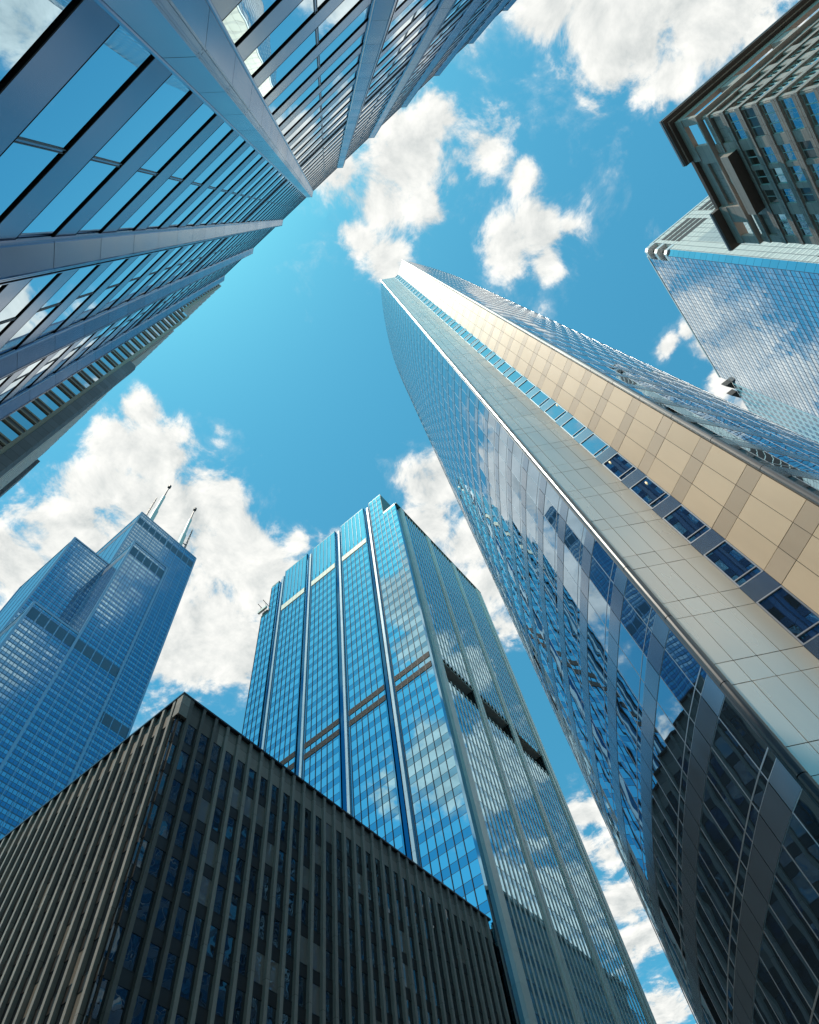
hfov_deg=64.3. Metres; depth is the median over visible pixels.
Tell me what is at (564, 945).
window
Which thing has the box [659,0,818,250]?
stone office tower
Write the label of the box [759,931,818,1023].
window
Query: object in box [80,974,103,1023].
window
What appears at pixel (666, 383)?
window
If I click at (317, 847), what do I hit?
window
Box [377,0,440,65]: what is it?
window
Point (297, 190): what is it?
window
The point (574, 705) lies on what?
window
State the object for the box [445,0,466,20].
window
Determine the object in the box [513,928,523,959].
window
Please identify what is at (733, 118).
window
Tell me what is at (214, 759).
window
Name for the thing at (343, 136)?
window
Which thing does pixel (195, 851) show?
window
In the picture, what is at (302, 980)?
window
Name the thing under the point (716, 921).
window
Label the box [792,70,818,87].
window
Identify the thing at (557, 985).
window
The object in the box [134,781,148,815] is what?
window
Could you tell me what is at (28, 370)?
window
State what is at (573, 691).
window
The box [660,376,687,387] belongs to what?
window
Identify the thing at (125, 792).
window
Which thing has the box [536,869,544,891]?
window
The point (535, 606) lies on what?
window
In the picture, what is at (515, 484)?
window
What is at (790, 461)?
window
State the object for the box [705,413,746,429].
window
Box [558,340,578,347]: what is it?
window
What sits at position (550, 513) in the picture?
window
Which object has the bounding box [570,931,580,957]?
window
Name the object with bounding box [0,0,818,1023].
sky
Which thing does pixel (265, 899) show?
window
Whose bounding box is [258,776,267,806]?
window
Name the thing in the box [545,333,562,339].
window
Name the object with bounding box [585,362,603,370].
window
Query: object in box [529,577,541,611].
window
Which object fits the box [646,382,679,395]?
window
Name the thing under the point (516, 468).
window
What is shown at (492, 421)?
window
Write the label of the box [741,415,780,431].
window
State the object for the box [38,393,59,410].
window
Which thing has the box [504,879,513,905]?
window
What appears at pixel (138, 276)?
window
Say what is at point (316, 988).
window
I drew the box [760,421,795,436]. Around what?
window
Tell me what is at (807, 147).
window
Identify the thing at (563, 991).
window
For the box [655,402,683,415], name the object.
window
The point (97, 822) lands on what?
window
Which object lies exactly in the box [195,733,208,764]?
window
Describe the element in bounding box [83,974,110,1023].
window
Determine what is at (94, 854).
window
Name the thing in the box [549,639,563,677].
window
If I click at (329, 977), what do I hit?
window
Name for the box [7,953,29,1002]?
window
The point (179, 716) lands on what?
window
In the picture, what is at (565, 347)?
window
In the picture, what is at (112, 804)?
window
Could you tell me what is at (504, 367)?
notch window
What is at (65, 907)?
window
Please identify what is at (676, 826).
window
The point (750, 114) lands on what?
window
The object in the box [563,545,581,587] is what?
window
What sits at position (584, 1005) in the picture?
window
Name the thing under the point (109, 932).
window
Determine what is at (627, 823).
window
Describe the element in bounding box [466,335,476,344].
notch window
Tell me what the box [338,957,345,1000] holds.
window
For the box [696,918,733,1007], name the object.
window
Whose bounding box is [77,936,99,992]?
window
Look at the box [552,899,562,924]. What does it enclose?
window
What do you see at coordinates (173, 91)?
window
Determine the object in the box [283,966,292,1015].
window
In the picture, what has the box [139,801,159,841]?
window
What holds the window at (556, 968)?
in the curtain wall tower at (386, 701)
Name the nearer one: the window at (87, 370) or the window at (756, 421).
the window at (756, 421)
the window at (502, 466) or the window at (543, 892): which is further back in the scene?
the window at (543, 892)
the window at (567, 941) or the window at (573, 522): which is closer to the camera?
the window at (573, 522)
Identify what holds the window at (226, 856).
in the concrete block
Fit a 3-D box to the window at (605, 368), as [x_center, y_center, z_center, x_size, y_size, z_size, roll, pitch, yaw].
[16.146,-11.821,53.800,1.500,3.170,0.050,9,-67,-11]
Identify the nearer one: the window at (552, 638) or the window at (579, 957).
the window at (552, 638)
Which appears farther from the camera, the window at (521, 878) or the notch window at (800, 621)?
the window at (521, 878)
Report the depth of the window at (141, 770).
65.18 m
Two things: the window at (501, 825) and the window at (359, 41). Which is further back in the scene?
the window at (501, 825)
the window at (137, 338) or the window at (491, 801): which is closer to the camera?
the window at (137, 338)
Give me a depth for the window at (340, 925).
67.43 m
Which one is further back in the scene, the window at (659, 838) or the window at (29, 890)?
the window at (29, 890)
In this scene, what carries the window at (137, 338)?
in the stone tower at (32, 432)
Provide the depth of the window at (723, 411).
47.10 m
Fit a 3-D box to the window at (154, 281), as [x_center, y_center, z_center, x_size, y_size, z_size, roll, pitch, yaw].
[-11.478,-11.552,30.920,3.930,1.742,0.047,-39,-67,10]
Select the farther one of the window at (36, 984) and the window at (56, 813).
the window at (56, 813)
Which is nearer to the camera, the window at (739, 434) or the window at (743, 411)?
the window at (739, 434)
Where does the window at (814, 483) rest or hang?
in the lens tower at (646, 537)
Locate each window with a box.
[0,26,151,218]
[0,265,97,354]
[0,273,58,333]
[0,359,42,401]
[0,420,19,440]
[0,909,13,939]
[0,929,21,974]
[0,938,9,958]
[0,964,15,1001]
[1,883,18,918]
[7,858,23,890]
[7,899,26,939]
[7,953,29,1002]
[9,991,24,1023]
[10,410,34,429]
[12,836,27,866]
[13,873,30,908]
[13,919,34,964]
[14,345,70,395]
[17,74,190,238]
[18,849,34,882]
[19,890,38,930]
[20,981,38,1023]
[21,943,42,992]
[22,829,36,858]
[24,865,41,900]
[25,402,47,419]
[27,910,46,954]
[28,842,44,874]
[31,882,49,921]
[31,970,53,1023]
[33,821,47,849]
[35,855,53,892]
[35,932,57,982]
[36,259,126,339]
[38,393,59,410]
[40,833,55,864]
[40,901,59,944]
[42,334,92,379]
[43,813,57,841]
[44,873,61,911]
[45,959,68,1015]
[48,847,64,882]
[49,922,70,972]
[51,386,70,402]
[51,824,66,856]
[53,891,72,934]
[54,805,67,833]
[57,862,74,901]
[60,837,76,872]
[61,948,83,1003]
[62,379,80,394]
[62,816,76,847]
[64,796,78,825]
[64,911,85,961]
[67,880,86,924]
[68,324,112,364]
[69,852,87,892]
[71,254,148,324]
[72,829,87,863]
[73,373,90,387]
[73,807,88,839]
[75,787,89,816]
[77,103,214,233]
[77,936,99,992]
[79,901,99,950]
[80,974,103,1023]
[81,870,99,913]
[82,843,99,882]
[83,367,99,380]
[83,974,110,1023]
[84,819,99,854]
[85,798,99,829]
[86,779,99,807]
[87,316,128,353]
[92,361,107,374]
[93,922,118,980]
[94,890,113,939]
[95,860,112,903]
[96,790,110,821]
[96,810,111,845]
[96,833,112,871]
[97,250,166,313]
[97,770,110,799]
[98,922,125,979]
[100,356,114,369]
[106,309,142,342]
[107,808,506,1023]
[108,352,121,363]
[108,762,120,790]
[109,780,122,811]
[109,801,123,835]
[109,823,125,862]
[109,850,126,892]
[109,876,132,928]
[114,876,138,927]
[115,347,128,358]
[117,122,232,230]
[118,931,143,989]
[119,247,181,304]
[120,302,155,334]
[120,754,131,781]
[120,771,133,802]
[121,791,135,825]
[122,343,134,354]
[122,813,138,852]
[123,836,144,882]
[127,836,149,881]
[129,340,140,350]
[130,744,143,773]
[132,762,145,793]
[132,886,155,936]
[134,336,145,345]
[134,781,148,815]
[136,801,154,841]
[137,244,194,296]
[138,942,161,999]
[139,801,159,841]
[140,332,150,342]
[142,735,154,763]
[144,752,157,783]
[145,329,155,338]
[145,846,165,891]
[146,293,173,319]
[147,136,244,228]
[147,770,163,805]
[150,326,160,335]
[150,769,168,805]
[151,896,171,946]
[152,242,204,290]
[153,727,165,755]
[155,288,183,314]
[155,323,164,332]
[156,741,172,774]
[156,810,174,851]
[158,951,179,1008]
[159,320,169,329]
[160,741,176,773]
[162,856,181,901]
[164,285,189,309]
[165,240,213,284]
[165,716,179,745]
[165,778,182,815]
[168,146,253,227]
[168,715,183,745]
[169,906,188,956]
[172,820,189,860]
[174,750,189,783]
[177,239,220,279]
[177,960,196,1017]
[179,865,196,910]
[180,788,196,824]
[182,724,196,754]
[185,154,261,226]
[187,829,203,869]
[187,915,204,965]
[188,759,202,792]
[194,236,232,272]
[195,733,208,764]
[195,797,210,833]
[195,875,211,919]
[195,970,213,1023]
[199,160,267,225]
[202,768,215,801]
[203,235,238,268]
[203,838,217,879]
[204,924,220,974]
[208,742,221,772]
[210,234,242,265]
[210,806,223,842]
[211,165,272,224]
[211,884,225,928]
[214,979,229,1023]
[215,233,246,263]
[216,777,228,810]
[218,848,231,888]
[220,233,249,261]
[220,933,235,982]
[221,170,277,223]
[221,751,232,781]
[224,815,236,851]
[227,892,240,937]
[229,173,280,222]
[229,786,240,819]
[232,856,245,896]
[232,987,245,1023]
[234,759,244,789]
[235,176,283,222]
[237,824,248,860]
[237,942,250,991]
[242,794,252,828]
[242,901,254,945]
[244,0,326,75]
[246,768,256,798]
[247,181,288,221]
[247,865,257,905]
[251,184,290,221]
[251,833,261,869]
[252,950,264,999]
[255,803,264,836]
[256,186,292,220]
[257,910,268,953]
[258,0,360,97]
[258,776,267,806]
[260,187,294,220]
[261,873,271,913]
[263,188,296,220]
[264,841,273,877]
[266,190,297,220]
[267,811,276,844]
[268,4,370,113]
[268,958,278,1007]
[270,784,278,814]
[271,918,281,961]
[274,882,283,921]
[276,32,364,125]
[277,849,285,885]
[279,819,287,852]
[281,53,360,134]
[282,792,289,822]
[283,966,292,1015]
[285,926,294,969]
[286,71,356,142]
[288,890,296,929]
[290,85,353,149]
[290,857,297,893]
[291,827,298,860]
[293,96,351,154]
[293,800,300,830]
[296,105,349,159]
[297,974,306,1023]
[298,114,347,162]
[299,934,307,977]
[301,898,308,937]
[302,126,345,169]
[302,865,308,901]
[303,133,343,172]
[303,835,309,868]
[304,136,343,174]
[306,142,341,176]
[307,145,341,178]
[308,149,340,179]
[312,983,319,1023]
[313,905,320,944]
[313,942,319,985]
[314,873,320,908]
[315,842,320,875]
[326,850,331,882]
[326,880,331,915]
[326,913,332,952]
[326,949,332,992]
[326,990,332,1023]
[337,887,343,923]
[338,921,344,959]
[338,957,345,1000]
[339,997,345,1023]
[349,928,355,966]
[350,964,357,1007]
[353,105,385,136]
[354,101,387,133]
[356,95,390,128]
[358,86,395,122]
[359,80,398,118]
[360,935,367,973]
[361,69,404,112]
[362,971,369,1014]
[366,48,415,97]
[369,33,423,88]
[373,18,431,77]
[373,978,381,1020]
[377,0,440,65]
[381,282,818,1023]
[382,0,433,50]
[385,985,392,1023]
[388,0,421,32]
[405,516,646,1023]
[407,261,818,489]
[408,56,434,81]
[413,47,440,73]
[417,34,449,66]
[423,25,455,56]
[430,10,465,45]
[436,310,443,316]
[440,313,448,320]
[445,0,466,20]
[445,317,453,324]
[449,321,458,329]
[454,325,464,333]
[460,330,470,339]
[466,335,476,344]
[467,754,473,771]
[472,341,484,350]
[472,771,478,789]
[476,788,483,808]
[477,775,482,793]
[479,347,492,357]
[481,779,487,797]
[481,793,488,813]
[482,809,488,829]
[486,783,492,801]
[486,797,493,817]
[486,812,494,834]
[487,354,501,366]
[487,423,495,447]
[487,829,494,851]
[488,412,496,431]
[491,801,498,821]
[491,816,499,838]
[492,833,499,855]
[493,851,500,875]
[496,361,511,374]
[496,806,502,824]
[496,820,503,841]
[497,837,505,860]
[498,437,507,463]
[498,453,506,480]
[498,855,506,879]
[499,425,508,447]
[499,470,507,497]
[499,875,507,900]
[500,809,507,829]
[501,825,508,845]
[502,841,510,864]
[503,859,511,883]
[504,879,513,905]
[506,370,523,384]
[506,829,513,849]
[506,901,515,929]
[507,845,515,868]
[508,863,517,888]
[510,883,518,909]
[511,454,521,483]
[511,471,521,500]
[511,488,521,518]
[511,833,518,854]
[511,904,520,932]
[512,441,523,465]
[512,505,521,534]
[512,520,522,550]
[512,850,520,872]
[513,536,524,567]
[513,867,522,892]
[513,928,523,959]
[515,836,523,858]
[515,887,524,913]
[517,379,536,394]
[517,854,525,876]
[517,909,526,937]
[518,871,527,896]
[519,933,529,963]
[520,891,529,917]
[520,957,531,991]
[521,324,539,330]
[522,858,530,880]
[522,913,532,941]
[523,875,532,900]
[524,936,534,967]
[525,895,535,922]
[526,473,538,506]
[526,492,537,525]
[526,510,537,543]
[526,527,537,560]
[527,460,540,488]
[527,545,538,578]
[527,963,537,995]
[528,561,539,594]
[528,918,537,945]
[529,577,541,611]
[529,880,537,904]
[529,990,540,1023]
[530,390,550,407]
[530,941,540,971]
[531,593,543,627]
[531,900,540,926]
[532,330,550,336]
[533,921,543,950]
[533,967,543,999]
[535,995,545,1023]
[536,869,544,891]
[536,904,545,930]
[536,945,546,975]
[538,925,548,953]
[538,970,549,1003]
[541,949,552,980]
[542,1000,550,1023]
[543,496,559,534]
[543,516,557,553]
[543,535,556,573]
[543,554,556,591]
[543,571,557,610]
[543,892,552,916]
[544,337,565,344]
[544,402,566,421]
[544,589,558,627]
[544,930,554,958]
[544,975,555,1008]
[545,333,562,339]
[545,482,561,513]
[545,605,559,644]
[547,623,561,661]
[547,954,557,983]
[548,896,557,920]
[548,1004,555,1023]
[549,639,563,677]
[550,979,561,1012]
[551,916,560,941]
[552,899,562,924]
[552,957,563,988]
[553,1007,560,1023]
[555,919,565,945]
[556,984,567,1016]
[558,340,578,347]
[559,345,580,352]
[559,941,569,969]
[560,416,586,438]
[560,923,570,949]
[561,987,573,1020]
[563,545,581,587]
[563,565,579,609]
[563,585,579,629]
[563,604,579,648]
[564,523,583,566]
[564,623,580,667]
[564,945,574,973]
[565,641,581,684]
[565,927,575,953]
[566,507,585,544]
[566,658,583,703]
[568,675,584,718]
[568,969,579,999]
[569,949,579,976]
[570,692,586,734]
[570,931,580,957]
[571,343,590,350]
[571,347,595,356]
[572,707,589,751]
[573,353,598,362]
[573,973,584,1003]
[574,953,584,980]
[578,977,589,1006]
[578,999,586,1023]
[579,957,589,984]
[580,433,609,458]
[582,1002,590,1023]
[583,346,604,354]
[583,960,594,988]
[583,980,594,1010]
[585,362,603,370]
[586,351,608,359]
[587,601,608,652]
[587,622,607,673]
[587,643,606,694]
[587,662,607,715]
[588,356,612,365]
[588,579,609,630]
[588,682,607,732]
[588,984,599,1014]
[588,1007,594,1023]
[589,556,613,606]
[589,700,609,752]
[591,363,619,373]
[591,719,610,769]
[592,540,616,582]
[593,737,612,786]
[593,988,604,1017]
[595,753,614,802]
[597,768,617,819]
[598,992,610,1022]
[601,355,622,363]
[602,452,637,480]
[603,995,614,1023]
[604,360,630,370]
[604,373,624,382]
[609,367,635,377]
[611,374,643,386]
[613,358,636,367]
[616,669,642,729]
[616,691,640,752]
[616,712,640,773]
[617,646,643,707]
[617,733,640,793]
[617,752,641,813]
[618,622,646,683]
[618,770,642,831]
[619,364,642,373]
[620,597,651,657]
[620,789,643,848]
[622,807,645,865]
[623,370,651,381]
[624,578,655,631]
[624,824,647,882]
[626,839,650,898]
[629,378,660,390]
[629,387,651,397]
[629,476,670,508]
[633,368,656,377]
[636,388,671,401]
[638,374,669,386]
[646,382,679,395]
[647,372,672,382]
[652,751,684,824]
[652,774,682,846]
[652,796,681,869]
[652,816,681,889]
[652,835,681,907]
[653,378,683,390]
[653,391,691,406]
[653,727,687,801]
[653,854,682,926]
[654,701,690,776]
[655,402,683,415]
[655,873,684,945]
[657,676,694,751]
[657,891,685,961]
[659,649,700,723]
[659,908,688,978]
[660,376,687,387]
[662,386,695,399]
[662,504,711,543]
[664,629,706,694]
[665,404,705,419]
[670,383,699,395]
[673,396,708,410]
[675,381,699,391]
[680,391,712,404]
[683,407,726,424]
[685,388,712,399]
[689,421,723,437]
[692,401,727,415]
[694,395,728,409]
[695,897,735,988]
[696,874,736,966]
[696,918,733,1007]
[696,938,733,1023]
[697,852,738,944]
[697,957,730,1023]
[698,392,727,404]
[698,828,742,920]
[699,423,746,441]
[700,803,747,896]
[703,540,762,587]
[703,775,752,869]
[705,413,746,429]
[707,748,758,842]
[708,405,745,420]
[710,400,744,414]
[711,718,768,811]
[718,696,776,780]
[720,427,770,447]
[723,417,765,434]
[725,410,761,425]
[727,112,747,139]
[728,406,759,419]
[729,444,773,465]
[737,87,758,102]
[740,446,798,469]
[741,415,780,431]
[742,422,786,440]
[742,432,791,452]
[743,108,764,136]
[743,411,776,425]
[745,149,760,165]
[753,82,776,98]
[755,170,769,184]
[756,585,818,644]
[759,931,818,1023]
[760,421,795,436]
[761,103,783,133]
[761,147,777,163]
[762,428,803,445]
[763,437,814,458]
[763,450,818,473]
[763,904,818,1021]
[764,190,778,202]
[765,65,784,78]
[768,875,818,981]
[771,168,787,183]
[773,76,796,92]
[776,214,794,235]
[777,427,812,442]
[779,144,796,161]
[779,433,818,450]
[780,98,804,129]
[781,189,796,202]
[782,442,818,459]
[782,474,818,494]
[784,59,803,72]
[788,456,818,471]
[789,45,808,58]
[790,166,806,181]
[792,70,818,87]
[793,214,812,235]
[795,438,818,448]
[799,140,817,158]
[799,188,815,201]
[801,92,818,125]
[803,54,818,66]
[809,43,818,51]
[809,164,818,180]
[811,214,818,229]
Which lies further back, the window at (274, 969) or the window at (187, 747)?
the window at (187, 747)
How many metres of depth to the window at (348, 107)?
34.55 m
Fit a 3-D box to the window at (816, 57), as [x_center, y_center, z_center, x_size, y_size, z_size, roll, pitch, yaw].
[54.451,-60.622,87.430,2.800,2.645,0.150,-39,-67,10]
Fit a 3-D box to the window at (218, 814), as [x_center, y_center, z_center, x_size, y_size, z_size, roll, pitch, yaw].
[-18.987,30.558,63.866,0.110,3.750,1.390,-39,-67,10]
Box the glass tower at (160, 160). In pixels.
[0,0,516,420]
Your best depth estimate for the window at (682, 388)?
55.32 m
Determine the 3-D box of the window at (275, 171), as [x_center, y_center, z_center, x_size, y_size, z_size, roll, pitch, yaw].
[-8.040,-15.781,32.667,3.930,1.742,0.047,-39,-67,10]
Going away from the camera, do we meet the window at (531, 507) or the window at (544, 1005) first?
the window at (531, 507)
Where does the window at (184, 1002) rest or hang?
in the concrete block
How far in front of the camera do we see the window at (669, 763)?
29.70 m
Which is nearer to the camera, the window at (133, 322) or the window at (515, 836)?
the window at (133, 322)
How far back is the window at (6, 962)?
57.08 m
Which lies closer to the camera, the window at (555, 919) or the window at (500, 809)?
the window at (555, 919)
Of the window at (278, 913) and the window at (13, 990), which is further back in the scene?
the window at (278, 913)
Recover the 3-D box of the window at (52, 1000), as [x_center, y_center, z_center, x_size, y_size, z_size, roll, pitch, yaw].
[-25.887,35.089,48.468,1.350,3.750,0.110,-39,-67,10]
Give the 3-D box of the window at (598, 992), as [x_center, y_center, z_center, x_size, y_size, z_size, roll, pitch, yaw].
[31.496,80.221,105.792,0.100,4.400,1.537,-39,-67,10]
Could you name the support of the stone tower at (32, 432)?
on the pavement
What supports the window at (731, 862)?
in the lens tower at (646, 537)
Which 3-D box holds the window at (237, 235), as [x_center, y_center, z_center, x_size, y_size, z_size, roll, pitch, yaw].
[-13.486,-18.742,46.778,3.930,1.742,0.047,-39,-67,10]
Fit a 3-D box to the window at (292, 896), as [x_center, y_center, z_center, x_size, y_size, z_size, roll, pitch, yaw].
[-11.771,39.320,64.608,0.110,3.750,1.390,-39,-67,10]
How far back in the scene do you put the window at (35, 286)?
15.06 m
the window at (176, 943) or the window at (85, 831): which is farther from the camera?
the window at (85, 831)
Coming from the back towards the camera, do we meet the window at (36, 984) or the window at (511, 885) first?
the window at (511, 885)
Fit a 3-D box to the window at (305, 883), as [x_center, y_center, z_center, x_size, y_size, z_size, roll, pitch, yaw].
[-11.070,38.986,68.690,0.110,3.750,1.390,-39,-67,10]
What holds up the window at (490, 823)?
in the curtain wall tower at (386, 701)
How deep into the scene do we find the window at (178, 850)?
59.10 m
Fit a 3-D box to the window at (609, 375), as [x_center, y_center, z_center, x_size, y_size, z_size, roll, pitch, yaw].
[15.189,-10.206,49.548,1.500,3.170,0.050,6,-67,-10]
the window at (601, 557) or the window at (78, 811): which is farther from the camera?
the window at (78, 811)
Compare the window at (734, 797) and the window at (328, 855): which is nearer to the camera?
the window at (734, 797)
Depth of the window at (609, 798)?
42.81 m
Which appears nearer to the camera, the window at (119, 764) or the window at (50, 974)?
the window at (50, 974)
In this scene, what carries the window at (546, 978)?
in the curtain wall tower at (386, 701)
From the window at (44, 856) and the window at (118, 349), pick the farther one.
the window at (118, 349)
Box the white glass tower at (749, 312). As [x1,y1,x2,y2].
[645,196,818,442]
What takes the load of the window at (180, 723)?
in the concrete block
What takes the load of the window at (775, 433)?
in the lens tower at (646, 537)
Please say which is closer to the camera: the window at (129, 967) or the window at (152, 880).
the window at (129, 967)
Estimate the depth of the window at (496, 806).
122.52 m
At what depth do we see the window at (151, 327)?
104.02 m
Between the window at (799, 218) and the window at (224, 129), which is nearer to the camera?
the window at (224, 129)
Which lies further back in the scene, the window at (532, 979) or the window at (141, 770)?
the window at (532, 979)
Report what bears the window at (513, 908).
in the curtain wall tower at (386, 701)
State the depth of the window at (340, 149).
55.80 m
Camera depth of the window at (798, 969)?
21.88 m
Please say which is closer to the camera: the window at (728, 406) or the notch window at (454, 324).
the window at (728, 406)
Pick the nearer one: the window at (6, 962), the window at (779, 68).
the window at (6, 962)
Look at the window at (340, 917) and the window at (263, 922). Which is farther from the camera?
the window at (340, 917)
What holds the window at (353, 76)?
in the glass tower at (160, 160)
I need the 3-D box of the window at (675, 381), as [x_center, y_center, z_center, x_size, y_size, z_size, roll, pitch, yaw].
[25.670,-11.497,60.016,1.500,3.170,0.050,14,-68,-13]
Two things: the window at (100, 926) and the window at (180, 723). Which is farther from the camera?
the window at (180, 723)
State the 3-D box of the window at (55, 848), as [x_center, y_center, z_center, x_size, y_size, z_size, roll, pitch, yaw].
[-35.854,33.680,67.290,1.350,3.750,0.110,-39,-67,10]
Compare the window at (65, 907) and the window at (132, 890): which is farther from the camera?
the window at (65, 907)
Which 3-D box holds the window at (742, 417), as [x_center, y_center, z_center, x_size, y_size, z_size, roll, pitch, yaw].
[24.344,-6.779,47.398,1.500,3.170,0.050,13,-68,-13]
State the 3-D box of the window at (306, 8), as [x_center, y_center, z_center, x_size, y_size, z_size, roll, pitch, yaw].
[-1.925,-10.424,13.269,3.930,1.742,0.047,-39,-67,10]
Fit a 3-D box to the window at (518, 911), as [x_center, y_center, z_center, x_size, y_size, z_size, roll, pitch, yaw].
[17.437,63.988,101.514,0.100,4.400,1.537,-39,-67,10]
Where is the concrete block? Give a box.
[0,692,510,1023]
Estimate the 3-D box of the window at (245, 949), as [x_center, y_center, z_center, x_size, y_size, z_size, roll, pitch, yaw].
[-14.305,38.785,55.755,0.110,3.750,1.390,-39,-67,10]
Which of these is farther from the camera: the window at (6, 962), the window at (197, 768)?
the window at (197, 768)
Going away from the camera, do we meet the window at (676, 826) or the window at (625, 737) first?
the window at (676, 826)
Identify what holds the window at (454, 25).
in the glass tower at (160, 160)
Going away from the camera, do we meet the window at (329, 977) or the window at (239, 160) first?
the window at (239, 160)
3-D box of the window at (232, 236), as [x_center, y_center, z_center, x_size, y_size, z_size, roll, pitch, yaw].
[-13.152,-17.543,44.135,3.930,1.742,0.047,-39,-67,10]
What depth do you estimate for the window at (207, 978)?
50.99 m
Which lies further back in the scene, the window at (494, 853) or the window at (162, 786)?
the window at (494, 853)
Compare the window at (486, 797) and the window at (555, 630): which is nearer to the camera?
the window at (555, 630)
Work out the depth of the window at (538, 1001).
89.33 m
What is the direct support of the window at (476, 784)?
in the curtain wall tower at (386, 701)
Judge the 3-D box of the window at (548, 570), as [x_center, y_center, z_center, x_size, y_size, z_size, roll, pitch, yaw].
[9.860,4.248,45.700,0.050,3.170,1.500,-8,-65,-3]
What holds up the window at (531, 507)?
in the lens tower at (646, 537)
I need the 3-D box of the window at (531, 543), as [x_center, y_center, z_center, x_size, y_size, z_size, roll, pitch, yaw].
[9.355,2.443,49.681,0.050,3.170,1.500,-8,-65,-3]
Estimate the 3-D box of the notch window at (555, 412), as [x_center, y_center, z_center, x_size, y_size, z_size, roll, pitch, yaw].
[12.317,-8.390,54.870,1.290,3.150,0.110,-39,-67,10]
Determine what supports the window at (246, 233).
in the glass tower at (160, 160)
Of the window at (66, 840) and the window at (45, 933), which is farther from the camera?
the window at (66, 840)
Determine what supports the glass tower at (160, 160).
on the ground
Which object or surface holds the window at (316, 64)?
in the glass tower at (160, 160)
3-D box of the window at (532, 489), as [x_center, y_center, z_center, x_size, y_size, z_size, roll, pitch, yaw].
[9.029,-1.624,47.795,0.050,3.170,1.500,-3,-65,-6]
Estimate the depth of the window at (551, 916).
110.04 m
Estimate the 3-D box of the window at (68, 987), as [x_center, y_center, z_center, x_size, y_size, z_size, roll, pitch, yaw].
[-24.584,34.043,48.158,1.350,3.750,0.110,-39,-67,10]
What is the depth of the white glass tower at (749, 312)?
230.54 m
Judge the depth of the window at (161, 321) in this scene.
109.78 m
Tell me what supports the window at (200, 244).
in the glass tower at (160, 160)
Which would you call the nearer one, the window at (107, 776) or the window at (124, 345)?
the window at (107, 776)
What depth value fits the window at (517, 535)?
54.30 m
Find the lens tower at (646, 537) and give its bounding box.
[380,259,818,1023]
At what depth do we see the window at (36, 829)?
71.99 m
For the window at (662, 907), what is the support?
in the lens tower at (646, 537)
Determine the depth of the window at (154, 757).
64.90 m
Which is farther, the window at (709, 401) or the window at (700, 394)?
the window at (700, 394)
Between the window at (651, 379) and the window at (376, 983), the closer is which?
the window at (651, 379)
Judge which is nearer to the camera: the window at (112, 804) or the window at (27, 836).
the window at (112, 804)
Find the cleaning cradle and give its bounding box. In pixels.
[257,600,268,614]
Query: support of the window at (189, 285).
in the glass tower at (160, 160)
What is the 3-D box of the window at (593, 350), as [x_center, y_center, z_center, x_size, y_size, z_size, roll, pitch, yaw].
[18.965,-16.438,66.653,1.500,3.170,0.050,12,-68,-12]
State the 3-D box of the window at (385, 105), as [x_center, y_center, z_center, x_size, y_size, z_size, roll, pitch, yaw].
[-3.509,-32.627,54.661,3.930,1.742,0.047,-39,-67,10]
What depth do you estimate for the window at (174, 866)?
55.70 m
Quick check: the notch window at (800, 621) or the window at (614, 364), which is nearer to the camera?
the notch window at (800, 621)
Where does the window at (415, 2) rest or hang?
in the glass tower at (160, 160)
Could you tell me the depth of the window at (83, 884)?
55.56 m
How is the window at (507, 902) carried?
in the curtain wall tower at (386, 701)
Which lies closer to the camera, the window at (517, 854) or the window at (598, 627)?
the window at (598, 627)
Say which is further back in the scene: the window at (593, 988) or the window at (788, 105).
the window at (593, 988)
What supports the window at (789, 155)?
in the stone office tower at (759, 161)
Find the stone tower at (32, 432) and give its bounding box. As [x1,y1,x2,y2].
[0,284,220,496]
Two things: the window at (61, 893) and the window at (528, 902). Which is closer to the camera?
the window at (61, 893)
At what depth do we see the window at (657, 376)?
59.35 m
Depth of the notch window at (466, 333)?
90.82 m
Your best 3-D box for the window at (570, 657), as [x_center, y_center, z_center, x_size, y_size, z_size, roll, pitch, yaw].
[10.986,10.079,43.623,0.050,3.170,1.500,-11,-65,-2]
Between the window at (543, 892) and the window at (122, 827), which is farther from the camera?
the window at (543, 892)
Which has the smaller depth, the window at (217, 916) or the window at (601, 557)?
the window at (601, 557)
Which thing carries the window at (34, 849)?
in the concrete block
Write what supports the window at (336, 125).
in the glass tower at (160, 160)
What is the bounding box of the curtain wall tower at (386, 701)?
[242,494,656,1023]
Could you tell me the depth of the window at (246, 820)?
68.63 m
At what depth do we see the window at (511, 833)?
119.73 m
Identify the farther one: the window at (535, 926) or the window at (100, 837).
the window at (535, 926)
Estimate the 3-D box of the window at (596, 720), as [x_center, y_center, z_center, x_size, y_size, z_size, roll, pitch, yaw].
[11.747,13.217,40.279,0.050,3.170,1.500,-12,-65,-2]
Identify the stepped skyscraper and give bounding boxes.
[0,485,196,838]
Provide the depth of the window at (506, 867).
109.43 m
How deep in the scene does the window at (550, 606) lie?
46.95 m
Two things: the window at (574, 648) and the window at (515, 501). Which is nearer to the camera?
the window at (574, 648)
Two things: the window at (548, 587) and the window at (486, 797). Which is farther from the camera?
the window at (486, 797)
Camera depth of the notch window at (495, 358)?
74.81 m
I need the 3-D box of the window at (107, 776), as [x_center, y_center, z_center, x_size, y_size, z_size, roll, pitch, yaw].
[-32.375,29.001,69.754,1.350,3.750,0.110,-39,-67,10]
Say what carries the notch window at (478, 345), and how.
in the lens tower at (646, 537)
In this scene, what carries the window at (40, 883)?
in the concrete block
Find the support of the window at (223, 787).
in the concrete block
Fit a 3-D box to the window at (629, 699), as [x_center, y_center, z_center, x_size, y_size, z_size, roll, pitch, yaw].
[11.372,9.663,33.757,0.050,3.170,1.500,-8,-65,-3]
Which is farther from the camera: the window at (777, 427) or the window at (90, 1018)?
the window at (777, 427)

